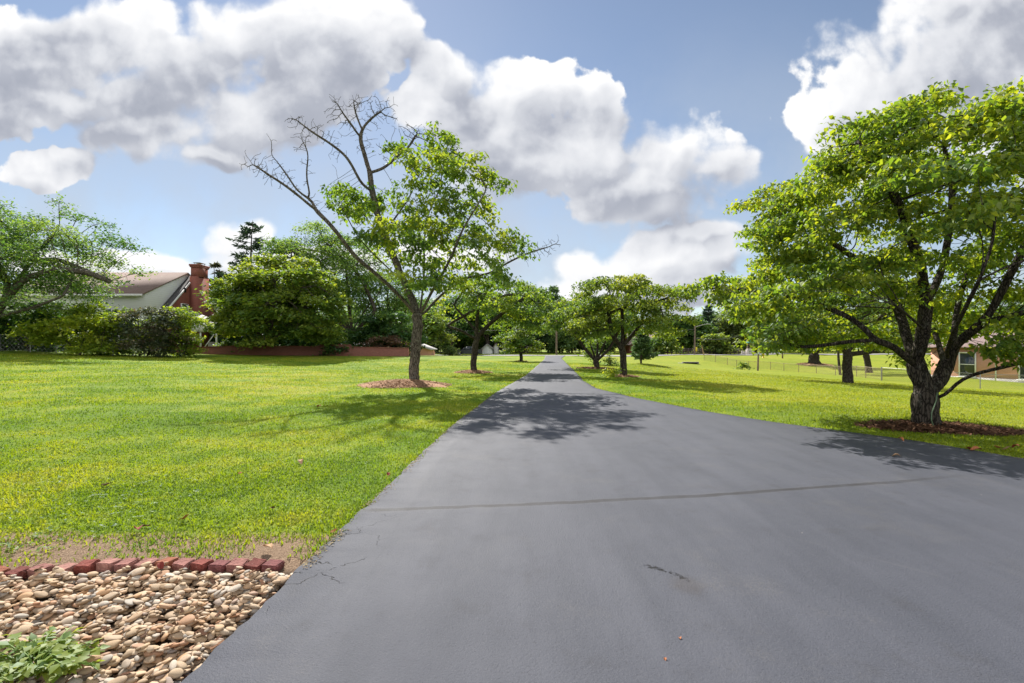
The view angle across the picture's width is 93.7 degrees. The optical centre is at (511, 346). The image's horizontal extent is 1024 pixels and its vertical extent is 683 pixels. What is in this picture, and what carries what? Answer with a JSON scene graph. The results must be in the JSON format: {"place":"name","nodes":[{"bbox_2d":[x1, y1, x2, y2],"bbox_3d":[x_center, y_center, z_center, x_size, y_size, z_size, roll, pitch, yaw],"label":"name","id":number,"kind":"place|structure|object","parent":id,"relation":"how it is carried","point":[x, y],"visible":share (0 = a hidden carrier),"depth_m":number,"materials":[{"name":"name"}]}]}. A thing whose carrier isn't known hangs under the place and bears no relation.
{"place":"outdoors","nodes":[
{"label":"outdoors","id":0,"kind":"place"},
{"bbox_2d":[0,563,292,682],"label":"river gravel","id":1,"kind":"structure","parent":0,"point":[137,583],"depth_m":2.66,"materials":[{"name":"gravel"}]},
{"bbox_2d":[7,625,30,637],"bbox_3d":[-2.485,1.437,2.421,0.058,0.028,0.090,25,18,26],"label":"river stone","id":2,"kind":"object","parent":1,"relation":"on","point":[23,629],"visible":0.69,"depth_m":2.42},
{"bbox_2d":[16,592,32,599],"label":"river stone","id":3,"kind":"object","parent":1,"relation":"on","point":[25,595],"visible":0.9,"depth_m":2.78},
{"bbox_2d":[0,625,110,682],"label":"leafy plant","id":4,"kind":"object","parent":1,"relation":"on","point":[56,660],"visible":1,"depth_m":2.11,"materials":[{"name":"green plant"}]},
{"bbox_2d":[54,675,69,682],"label":"river stone","id":5,"kind":"object","parent":1,"relation":"on","point":[63,679],"visible":0.95,"depth_m":2.09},
{"bbox_2d":[55,626,77,638],"bbox_3d":[-2.208,1.419,2.374,0.091,0.036,0.066,-16,-3,-19],"label":"river stone","id":6,"kind":"object","parent":1,"relation":"on","point":[73,628],"visible":0.48,"depth_m":2.37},
{"bbox_2d":[61,616,77,625],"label":"river stone","id":7,"kind":"object","parent":1,"relation":"on","point":[69,620],"visible":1,"depth_m":2.53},
{"bbox_2d":[96,588,110,595],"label":"river stone","id":8,"kind":"object","parent":1,"relation":"on","point":[105,591],"visible":0.94,"depth_m":2.79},
{"bbox_2d":[98,654,112,664],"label":"river stone","id":9,"kind":"object","parent":1,"relation":"on","point":[108,657],"visible":0.82,"depth_m":2.21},
{"bbox_2d":[103,592,117,600],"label":"river stone","id":10,"kind":"object","parent":1,"relation":"on","point":[109,596],"visible":0.97,"depth_m":2.77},
{"bbox_2d":[105,640,120,648],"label":"river stone","id":11,"kind":"object","parent":1,"relation":"on","point":[113,644],"visible":0.82,"depth_m":2.33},
{"bbox_2d":[105,605,123,613],"bbox_3d":[-2.188,1.448,2.637,0.066,0.037,0.093,12,-7,42],"label":"river stone","id":12,"kind":"object","parent":1,"relation":"on","point":[111,610],"visible":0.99,"depth_m":2.62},
{"bbox_2d":[107,675,127,682],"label":"river stone","id":13,"kind":"object","parent":1,"relation":"on","point":[121,679],"visible":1,"depth_m":2.02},
{"bbox_2d":[125,625,140,636],"bbox_3d":[-1.929,1.454,2.451,0.056,0.024,0.086,18,4,19],"label":"river stone","id":14,"kind":"object","parent":1,"relation":"on","point":[131,632],"visible":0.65,"depth_m":2.43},
{"bbox_2d":[126,611,142,621],"bbox_3d":[-2.001,1.437,2.543,0.075,0.021,0.051,-25,18,-28],"label":"river stone","id":15,"kind":"object","parent":1,"relation":"on","point":[135,616],"visible":1,"depth_m":2.54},
{"bbox_2d":[131,567,145,575],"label":"river stone","id":16,"kind":"object","parent":1,"relation":"on","point":[138,571],"visible":1,"depth_m":3.01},
{"bbox_2d":[143,648,163,656],"bbox_3d":[-1.689,1.448,2.265,0.084,0.036,0.054,3,-17,-1],"label":"river stone","id":17,"kind":"object","parent":1,"relation":"on","point":[153,652],"visible":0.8,"depth_m":2.25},
{"bbox_2d":[164,611,179,618],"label":"river stone","id":18,"kind":"object","parent":1,"relation":"on","point":[171,614],"visible":0.73,"depth_m":2.62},
{"bbox_2d":[168,668,183,678],"bbox_3d":[-1.463,1.425,2.091,0.057,0.024,0.046,11,17,-18],"label":"river stone","id":19,"kind":"object","parent":1,"relation":"on","point":[175,673],"visible":1,"depth_m":2.08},
{"bbox_2d":[172,631,184,639],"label":"river stone","id":20,"kind":"object","parent":1,"relation":"on","point":[177,635],"visible":1,"depth_m":2.40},
{"bbox_2d":[178,614,194,624],"bbox_3d":[-1.685,1.420,2.488,0.074,0.023,0.061,-11,20,-32],"label":"river stone","id":21,"kind":"object","parent":1,"relation":"on","point":[188,619],"visible":1,"depth_m":2.48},
{"bbox_2d":[179,606,194,614],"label":"river stone","id":22,"kind":"object","parent":1,"relation":"on","point":[188,609],"visible":0.98,"depth_m":2.59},
{"bbox_2d":[182,573,196,579],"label":"river stone","id":23,"kind":"object","parent":1,"relation":"on","point":[191,576],"visible":1,"depth_m":2.94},
{"bbox_2d":[210,612,224,619],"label":"river stone","id":24,"kind":"object","parent":1,"relation":"on","point":[220,616],"visible":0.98,"depth_m":2.57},
{"bbox_2d":[0,348,1023,680],"bbox_3d":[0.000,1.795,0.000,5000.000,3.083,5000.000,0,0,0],"label":"ground","id":25,"kind":"structure","parent":0,"point":[280,550],"depth_m":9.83,"materials":[{"name":"plant"}]},
{"bbox_2d":[3,566,30,581],"bbox_3d":[-3.177,1.472,3.091,0.118,0.070,0.103,-3,6,17],"label":"edging brick","id":26,"kind":"object","parent":25,"relation":"on","point":[20,571],"visible":0.62,"depth_m":3.07,"materials":[{"name":"brick"}]},
{"bbox_2d":[0,318,38,350],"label":"shrub","id":27,"kind":"object","parent":25,"relation":"on","point":[16,346],"visible":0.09,"depth_m":36.36,"materials":[{"name":"green plant"}]},
{"bbox_2d":[33,591,47,597],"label":"river stone","id":28,"kind":"object","parent":25,"relation":"on","point":[40,594],"visible":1,"depth_m":2.80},
{"bbox_2d":[27,563,54,577],"bbox_3d":[-3.056,1.463,3.118,0.117,0.067,0.101,0,5,16],"label":"edging brick","id":29,"kind":"object","parent":25,"relation":"on","point":[48,567],"visible":0.44,"depth_m":3.11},
{"bbox_2d":[0,300,85,351],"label":"shrub","id":30,"kind":"object","parent":25,"relation":"on","point":[33,315],"visible":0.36,"depth_m":33.05,"materials":[{"name":"green plant"}]},
{"bbox_2d":[59,562,77,572],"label":"edging brick","id":31,"kind":"object","parent":25,"relation":"on","point":[68,566],"visible":0.37,"depth_m":3.15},
{"bbox_2d":[2,297,140,355],"bbox_3d":[-28.434,-1.217,31.546,6.988,3.951,4.714,0,0,0],"label":"shrub","id":32,"kind":"object","parent":25,"relation":"on","point":[48,334],"visible":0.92,"depth_m":30.93,"materials":[{"name":"green plant"}]},
{"bbox_2d":[0,334,144,356],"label":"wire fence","id":33,"kind":"object","parent":25,"relation":"on","point":[63,347],"visible":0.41,"depth_m":32.60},
{"bbox_2d":[0,191,161,322],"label":"arching tree","id":34,"kind":"object","parent":25,"relation":"on","point":[19,241],"visible":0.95,"depth_m":30.82,"materials":[{"name":"green plant"}]},
{"bbox_2d":[73,559,100,573],"bbox_3d":[-2.810,1.462,3.177,0.117,0.069,0.102,-3,5,6],"label":"edging brick","id":35,"kind":"object","parent":25,"relation":"on","point":[86,566],"visible":0.84,"depth_m":3.14,"materials":[{"name":"brick"}]},
{"bbox_2d":[67,316,143,348],"bbox_3d":[-32.496,-0.835,38.468,6.609,3.494,4.574,0,0,0],"label":"shrub","id":36,"kind":"object","parent":25,"relation":"on","point":[107,331],"visible":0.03,"depth_m":37.86,"materials":[{"name":"green plant"}]},
{"bbox_2d":[70,305,144,355],"bbox_3d":[-27.658,-0.948,33.286,4.849,3.802,4.133,0,0,0],"label":"shrub","id":37,"kind":"object","parent":25,"relation":"on","point":[123,352],"visible":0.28,"depth_m":33.03,"materials":[{"name":"green plant"}]},
{"bbox_2d":[96,557,121,571],"bbox_3d":[-2.685,1.462,3.200,0.117,0.066,0.101,-1,-4,13],"label":"edging brick","id":38,"kind":"object","parent":25,"relation":"on","point":[104,565],"visible":0.78,"depth_m":3.16,"materials":[{"name":"brick"}]},
{"bbox_2d":[0,262,219,350],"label":"house","id":39,"kind":"structure","parent":25,"relation":"on","point":[159,290],"depth_m":46.82,"materials":[{"name":"white"}]},
{"bbox_2d":[104,635,123,640],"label":"river stone","id":40,"kind":"object","parent":25,"relation":"on","point":[113,637],"visible":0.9,"depth_m":2.39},
{"bbox_2d":[113,558,139,572],"bbox_3d":[-2.562,1.462,3.198,0.118,0.068,0.102,-4,4,7],"label":"edging brick","id":41,"kind":"object","parent":25,"relation":"on","point":[130,562],"visible":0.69,"depth_m":3.17,"materials":[{"name":"brick"}]},
{"bbox_2d":[134,557,158,568],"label":"edging brick","id":42,"kind":"object","parent":25,"relation":"on","point":[151,560],"visible":0.41,"depth_m":3.21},
{"bbox_2d":[98,306,194,357],"bbox_3d":[-24.761,-0.871,32.872,4.981,3.931,4.973,0,0,28],"label":"shrub","id":43,"kind":"object","parent":25,"relation":"on","point":[150,344],"visible":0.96,"depth_m":32.34,"materials":[{"name":"green plant"}]},
{"bbox_2d":[155,557,178,569],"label":"edging brick","id":44,"kind":"object","parent":25,"relation":"on","point":[171,560],"visible":0.47,"depth_m":3.21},
{"bbox_2d":[139,303,214,357],"bbox_3d":[-23.685,-0.918,34.126,4.908,4.177,3.534,0,0,0],"label":"shrub","id":45,"kind":"object","parent":25,"relation":"on","point":[190,350],"visible":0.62,"depth_m":33.75,"materials":[{"name":"green plant"}]},
{"bbox_2d":[172,558,195,570],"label":"edging brick","id":46,"kind":"object","parent":25,"relation":"on","point":[178,564],"visible":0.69,"depth_m":3.18,"materials":[{"name":"brick"}]},
{"bbox_2d":[190,558,213,572],"bbox_3d":[-2.067,1.467,3.205,0.117,0.068,0.100,-2,-2,21],"label":"edging brick","id":47,"kind":"object","parent":25,"relation":"on","point":[200,565],"visible":0.77,"depth_m":3.17,"materials":[{"name":"brick"}]},
{"bbox_2d":[208,261,226,308],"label":"spruce tree","id":48,"kind":"object","parent":25,"relation":"on","point":[215,265],"visible":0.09,"depth_m":59.83,"materials":[{"name":"green plant"}]},
{"bbox_2d":[208,559,230,572],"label":"edging brick","id":49,"kind":"object","parent":25,"relation":"on","point":[218,565],"visible":0.65,"depth_m":3.17,"materials":[{"name":"brick"}]},
{"bbox_2d":[212,340,243,351],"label":"shrub","id":50,"kind":"object","parent":25,"relation":"on","point":[227,343],"visible":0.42,"depth_m":40.87,"materials":[{"name":"green plant"}]},
{"bbox_2d":[209,313,248,343],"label":"shrub","id":51,"kind":"object","parent":25,"relation":"on","point":[220,339],"visible":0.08,"depth_m":52.33,"materials":[{"name":"green plant"}]},
{"bbox_2d":[226,558,248,572],"bbox_3d":[-1.826,1.464,3.202,0.118,0.069,0.104,2,8,3],"label":"edging brick","id":52,"kind":"object","parent":25,"relation":"on","point":[233,564],"visible":0.63,"depth_m":3.17,"materials":[{"name":"brick"}]},
{"bbox_2d":[209,221,278,310],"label":"spruce tree","id":53,"kind":"object","parent":25,"relation":"on","point":[246,231],"visible":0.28,"depth_m":61.30,"materials":[{"name":"plant"}]},
{"bbox_2d":[244,558,266,571],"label":"edging brick","id":54,"kind":"object","parent":25,"relation":"on","point":[254,564],"visible":0.62,"depth_m":3.17,"materials":[{"name":"brick"}]},
{"bbox_2d":[261,559,284,572],"bbox_3d":[-1.585,1.465,3.184,0.118,0.070,0.101,2,0,7],"label":"edging brick","id":55,"kind":"object","parent":25,"relation":"on","point":[275,565],"visible":0.78,"depth_m":3.15,"materials":[{"name":"brick"}]},
{"bbox_2d":[194,252,355,350],"bbox_3d":[-20.476,-3.513,41.530,13.430,9.123,11.756,0,0,0],"label":"round tree","id":56,"kind":"object","parent":25,"relation":"on","point":[255,299],"visible":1,"depth_m":39.29,"materials":[{"name":"green plant"}]},
{"bbox_2d":[255,334,311,345],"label":"shrub","id":57,"kind":"object","parent":25,"relation":"on","point":[282,341],"visible":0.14,"depth_m":53.08,"materials":[{"name":"green plant"}]},
{"bbox_2d":[177,344,408,355],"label":"garden wall","id":58,"kind":"structure","parent":25,"relation":"on","point":[313,350],"depth_m":41.92,"materials":[{"name":"brick"}]},
{"bbox_2d":[284,334,338,346],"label":"shrub","id":59,"kind":"object","parent":25,"relation":"on","point":[303,342],"visible":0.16,"depth_m":53.57,"materials":[{"name":"green plant"}]},
{"bbox_2d":[251,217,396,343],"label":"tall tree","id":60,"kind":"object","parent":25,"relation":"on","point":[351,266],"visible":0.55,"depth_m":50.62,"materials":[{"name":"green plant"}]},
{"bbox_2d":[307,338,353,355],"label":"shrub","id":61,"kind":"object","parent":25,"relation":"on","point":[330,350],"visible":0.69,"depth_m":42.31,"materials":[{"name":"green plant"}]},
{"bbox_2d":[339,309,430,349],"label":"shrub","id":62,"kind":"object","parent":25,"relation":"on","point":[376,326],"visible":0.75,"depth_m":48.80,"materials":[{"name":"green plant"}]},
{"bbox_2d":[359,334,410,355],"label":"shrub","id":63,"kind":"object","parent":25,"relation":"on","point":[393,339],"visible":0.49,"depth_m":47.03,"materials":[{"name":"green plant"}]},
{"bbox_2d":[344,269,436,329],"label":"tall tree","id":64,"kind":"object","parent":25,"relation":"on","point":[396,303],"visible":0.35,"depth_m":54.05,"materials":[{"name":"green plant"}]},
{"bbox_2d":[356,379,451,388],"bbox_3d":[-3.847,1.342,17.557,3.578,0.321,2.949,0,0,0],"label":"mulch bed","id":65,"kind":"object","parent":25,"relation":"on","point":[404,383],"visible":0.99,"depth_m":16.85,"materials":[{"name":"wood"}]},
{"bbox_2d":[239,94,560,379],"bbox_3d":[-3.639,-4.320,17.944,11.284,11.746,6.004,0,0,0],"label":"dogwood tree","id":66,"kind":"object","parent":65,"relation":"on","point":[383,226],"visible":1,"depth_m":17.47,"materials":[{"name":"green plant"}]},
{"bbox_2d":[409,344,436,355],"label":"outbuilding","id":67,"kind":"structure","parent":25,"relation":"on","point":[428,350],"depth_m":62.00,"materials":[{"name":"beige brick"}]},
{"bbox_2d":[401,306,459,345],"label":"broadleaf tree","id":68,"kind":"object","parent":25,"relation":"on","point":[434,333],"visible":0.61,"depth_m":74.25,"materials":[{"name":"green plant"}]},
{"bbox_2d":[440,345,460,355],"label":"shrub","id":69,"kind":"object","parent":25,"relation":"on","point":[448,350],"visible":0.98,"depth_m":73.70,"materials":[{"name":"green plant"}]},
{"bbox_2d":[423,294,485,353],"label":"broadleaf tree","id":70,"kind":"object","parent":25,"relation":"on","point":[466,327],"visible":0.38,"depth_m":89.48,"materials":[{"name":"green plant"}]},
{"bbox_2d":[454,370,491,373],"bbox_3d":[-2.118,1.380,26.122,2.260,0.237,2.038,0,0,0],"label":"mulch bed","id":71,"kind":"object","parent":25,"relation":"on","point":[474,371],"visible":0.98,"depth_m":25.68,"materials":[{"name":"wood"}]},
{"bbox_2d":[425,274,565,369],"bbox_3d":[-0.707,-1.305,26.246,7.190,5.792,6.074,0,0,43],"label":"dogwood tree","id":72,"kind":"object","parent":71,"relation":"on","point":[510,304],"visible":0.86,"depth_m":25.77,"materials":[{"name":"green plant"}]},
{"bbox_2d":[481,344,493,353],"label":"cottage","id":73,"kind":"structure","parent":25,"relation":"on","point":[487,349],"depth_m":92.00,"materials":[{"name":"white"}]},
{"bbox_2d":[460,290,516,344],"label":"broadleaf tree","id":74,"kind":"object","parent":25,"relation":"on","point":[485,334],"visible":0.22,"depth_m":94.56,"materials":[{"name":"green plant"}]},
{"bbox_2d":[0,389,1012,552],"bbox_3d":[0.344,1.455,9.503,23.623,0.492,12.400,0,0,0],"label":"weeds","id":75,"kind":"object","parent":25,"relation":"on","point":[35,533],"visible":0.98,"depth_m":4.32,"materials":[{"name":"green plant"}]},
{"bbox_2d":[0,271,1023,352],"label":"woods","id":76,"kind":"object","parent":25,"relation":"on","point":[567,343],"visible":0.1,"depth_m":99.66,"materials":[{"name":"green plant"}]},
{"bbox_2d":[491,325,548,360],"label":"dogwood tree","id":77,"kind":"object","parent":25,"relation":"on","point":[522,336],"visible":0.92,"depth_m":44.63,"materials":[{"name":"green plant"}]},
{"bbox_2d":[497,286,554,352],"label":"broadleaf tree","id":78,"kind":"object","parent":25,"relation":"on","point":[540,322],"visible":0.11,"depth_m":97.61,"materials":[{"name":"green plant"}]},
{"bbox_2d":[546,285,560,352],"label":"pine tree","id":79,"kind":"object","parent":25,"relation":"on","point":[553,289],"visible":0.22,"depth_m":103.28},
{"bbox_2d":[530,291,642,367],"bbox_3d":[4.881,-1.062,31.750,7.433,5.343,6.467,0,0,0],"label":"dogwood tree","id":80,"kind":"object","parent":25,"relation":"on","point":[554,326],"visible":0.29,"depth_m":31.30,"materials":[{"name":"green plant"}]},
{"bbox_2d":[574,338,606,364],"bbox_3d":[6.480,0.390,37.979,2.373,2.386,2.337,0,0,-45],"label":"shrub","id":81,"kind":"object","parent":25,"relation":"on","point":[589,349],"visible":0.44,"depth_m":37.83,"materials":[{"name":"green plant"}]},
{"bbox_2d":[602,352,619,365],"bbox_3d":[7.783,1.081,37.460,1.566,1.337,1.302,0,0,31],"label":"shrub","id":82,"kind":"object","parent":25,"relation":"on","point":[608,360],"visible":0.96,"depth_m":37.37,"materials":[{"name":"green plant"}]},
{"bbox_2d":[602,367,624,376],"bbox_3d":[4.634,1.303,22.392,1.105,0.644,1.124,0,0,33],"label":"shrub","id":83,"kind":"object","parent":25,"relation":"on","point":[611,373],"visible":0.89,"depth_m":22.37,"materials":[{"name":"green plant"}]},
{"bbox_2d":[615,374,640,376],"bbox_3d":[5.333,1.418,22.973,1.708,0.202,1.522,0,0,0],"label":"mulch bed","id":84,"kind":"object","parent":25,"relation":"on","point":[621,375],"visible":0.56,"depth_m":22.59,"materials":[{"name":"wood"}]},
{"bbox_2d":[556,273,704,374],"bbox_3d":[5.536,-0.914,22.585,6.750,5.047,5.384,0,0,0],"label":"dogwood tree","id":85,"kind":"object","parent":84,"relation":"on","point":[634,291],"visible":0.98,"depth_m":22.34,"materials":[{"name":"green plant"}]},
{"bbox_2d":[630,330,659,362],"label":"young pine","id":86,"kind":"object","parent":25,"relation":"on","point":[641,343],"visible":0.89,"depth_m":40.19,"materials":[{"name":"plant"}]},
{"bbox_2d":[624,333,669,352],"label":"house","id":87,"kind":"structure","parent":25,"relation":"on","point":[628,348],"depth_m":98.78,"materials":[{"name":"red brick"}]},
{"bbox_2d":[649,333,684,353],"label":"shrub","id":88,"kind":"object","parent":25,"relation":"on","point":[658,343],"visible":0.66,"depth_m":84.48,"materials":[{"name":"green plant"}]},
{"bbox_2d":[653,315,718,351],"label":"broadleaf tree","id":89,"kind":"object","parent":25,"relation":"on","point":[701,331],"visible":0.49,"depth_m":95.50,"materials":[{"name":"green plant"}]},
{"bbox_2d":[639,348,742,353],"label":"rail fence","id":90,"kind":"object","parent":25,"relation":"on","point":[696,352],"visible":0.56,"depth_m":87.62,"materials":[{"name":"brown wood"}]},
{"bbox_2d":[694,318,710,353],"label":"street lamp","id":91,"kind":"object","parent":25,"relation":"on","point":[695,348],"visible":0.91,"depth_m":82.89,"materials":[{"name":"brown wood"}]},
{"bbox_2d":[697,305,718,352],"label":"pine tree","id":92,"kind":"object","parent":25,"relation":"on","point":[706,311],"visible":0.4,"depth_m":100.45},
{"bbox_2d":[692,331,738,353],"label":"shrub","id":93,"kind":"object","parent":25,"relation":"on","point":[719,346],"visible":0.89,"depth_m":88.95,"materials":[{"name":"green plant"}]},
{"bbox_2d":[713,310,747,351],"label":"broadleaf tree","id":94,"kind":"object","parent":25,"relation":"on","point":[731,330],"visible":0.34,"depth_m":101.31,"materials":[{"name":"green plant"}]},
{"bbox_2d":[733,362,754,369],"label":"shrub","id":95,"kind":"object","parent":25,"relation":"on","point":[742,364],"visible":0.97,"depth_m":58.22,"materials":[{"name":"green plant"}]},
{"bbox_2d":[705,354,882,379],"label":"wire fence","id":96,"kind":"object","parent":25,"relation":"on","point":[727,358],"visible":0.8,"depth_m":54.14,"materials":[{"name":"metal"}]},
{"bbox_2d":[786,315,835,363],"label":"lawn tree","id":97,"kind":"object","parent":25,"relation":"on","point":[814,357],"visible":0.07,"depth_m":65.48,"materials":[{"name":"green plant"}]},
{"bbox_2d":[742,277,977,382],"bbox_3d":[20.506,-1.022,28.953,11.763,6.756,9.447,0,0,0],"label":"lawn tree","id":98,"kind":"object","parent":25,"relation":"on","point":[847,371],"visible":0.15,"depth_m":27.38,"materials":[{"name":"green plant"}]},
{"bbox_2d":[844,308,915,372],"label":"lawn tree","id":99,"kind":"object","parent":25,"relation":"on","point":[867,360],"visible":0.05,"depth_m":51.74,"materials":[{"name":"green plant"}]},
{"bbox_2d":[853,418,1023,436],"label":"mulch bed","id":100,"kind":"object","parent":25,"relation":"on","point":[953,427],"visible":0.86,"depth_m":8.31,"materials":[{"name":"wood"}]},
{"bbox_2d":[672,75,1023,424],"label":"dogwood tree","id":101,"kind":"object","parent":100,"relation":"on","point":[771,296],"visible":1,"depth_m":8.02,"materials":[{"name":"green plant"}]},
{"bbox_2d":[881,367,1022,389],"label":"wire fence","id":102,"kind":"object","parent":25,"relation":"on","point":[960,378],"visible":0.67,"depth_m":33.21,"materials":[{"name":"metal"}]},
{"bbox_2d":[928,331,1023,382],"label":"house","id":103,"kind":"structure","parent":25,"relation":"on","point":[966,362],"depth_m":40.08,"materials":[{"name":"beige brick"}]},
{"bbox_2d":[957,352,976,377],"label":"window","id":104,"kind":"structure","parent":103,"relation":"in","point":[966,363],"depth_m":40.74,"materials":[{"name":"white glass"}]},
{"bbox_2d":[1016,365,1023,380],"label":"window","id":105,"kind":"structure","parent":103,"relation":"in","point":[1021,372],"depth_m":37.13,"materials":[{"name":"white glass"}]},
{"bbox_2d":[0,0,1023,334],"label":"sky","id":106,"kind":"structure","parent":0,"point":[627,131],"materials":[{"name":"blue"}]},
{"bbox_2d":[181,355,1023,682],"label":"driveway","id":107,"kind":"structure","parent":0,"point":[553,519],"depth_m":3.15,"materials":[{"name":"asphalt"}]},
{"bbox_2d":[300,387,1018,567],"bbox_3d":[4.064,1.427,12.291,10.914,0.032,19.402,0,0,0],"label":"edge debris","id":108,"kind":"object","parent":107,"relation":"on","point":[331,537],"visible":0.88,"depth_m":3.72,"materials":[{"name":"soil"}]},
{"bbox_2d":[456,353,930,355],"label":"road","id":109,"kind":"structure","parent":0,"point":[666,354],"depth_m":81.63,"materials":[{"name":"asphalt"}]},
{"bbox_2d":[457,347,482,354],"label":"parked car","id":110,"kind":"object","parent":109,"relation":"on","point":[466,350],"visible":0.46,"depth_m":76.77,"materials":[{"name":"paint"}]},
{"label":"river stone","id":111,"kind":"object","parent":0,"visible":0},
{"bbox_2d":[86,655,100,661],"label":"river stone","id":112,"kind":"object","parent":111,"relation":"on","point":[92,658],"visible":0.8,"depth_m":2.15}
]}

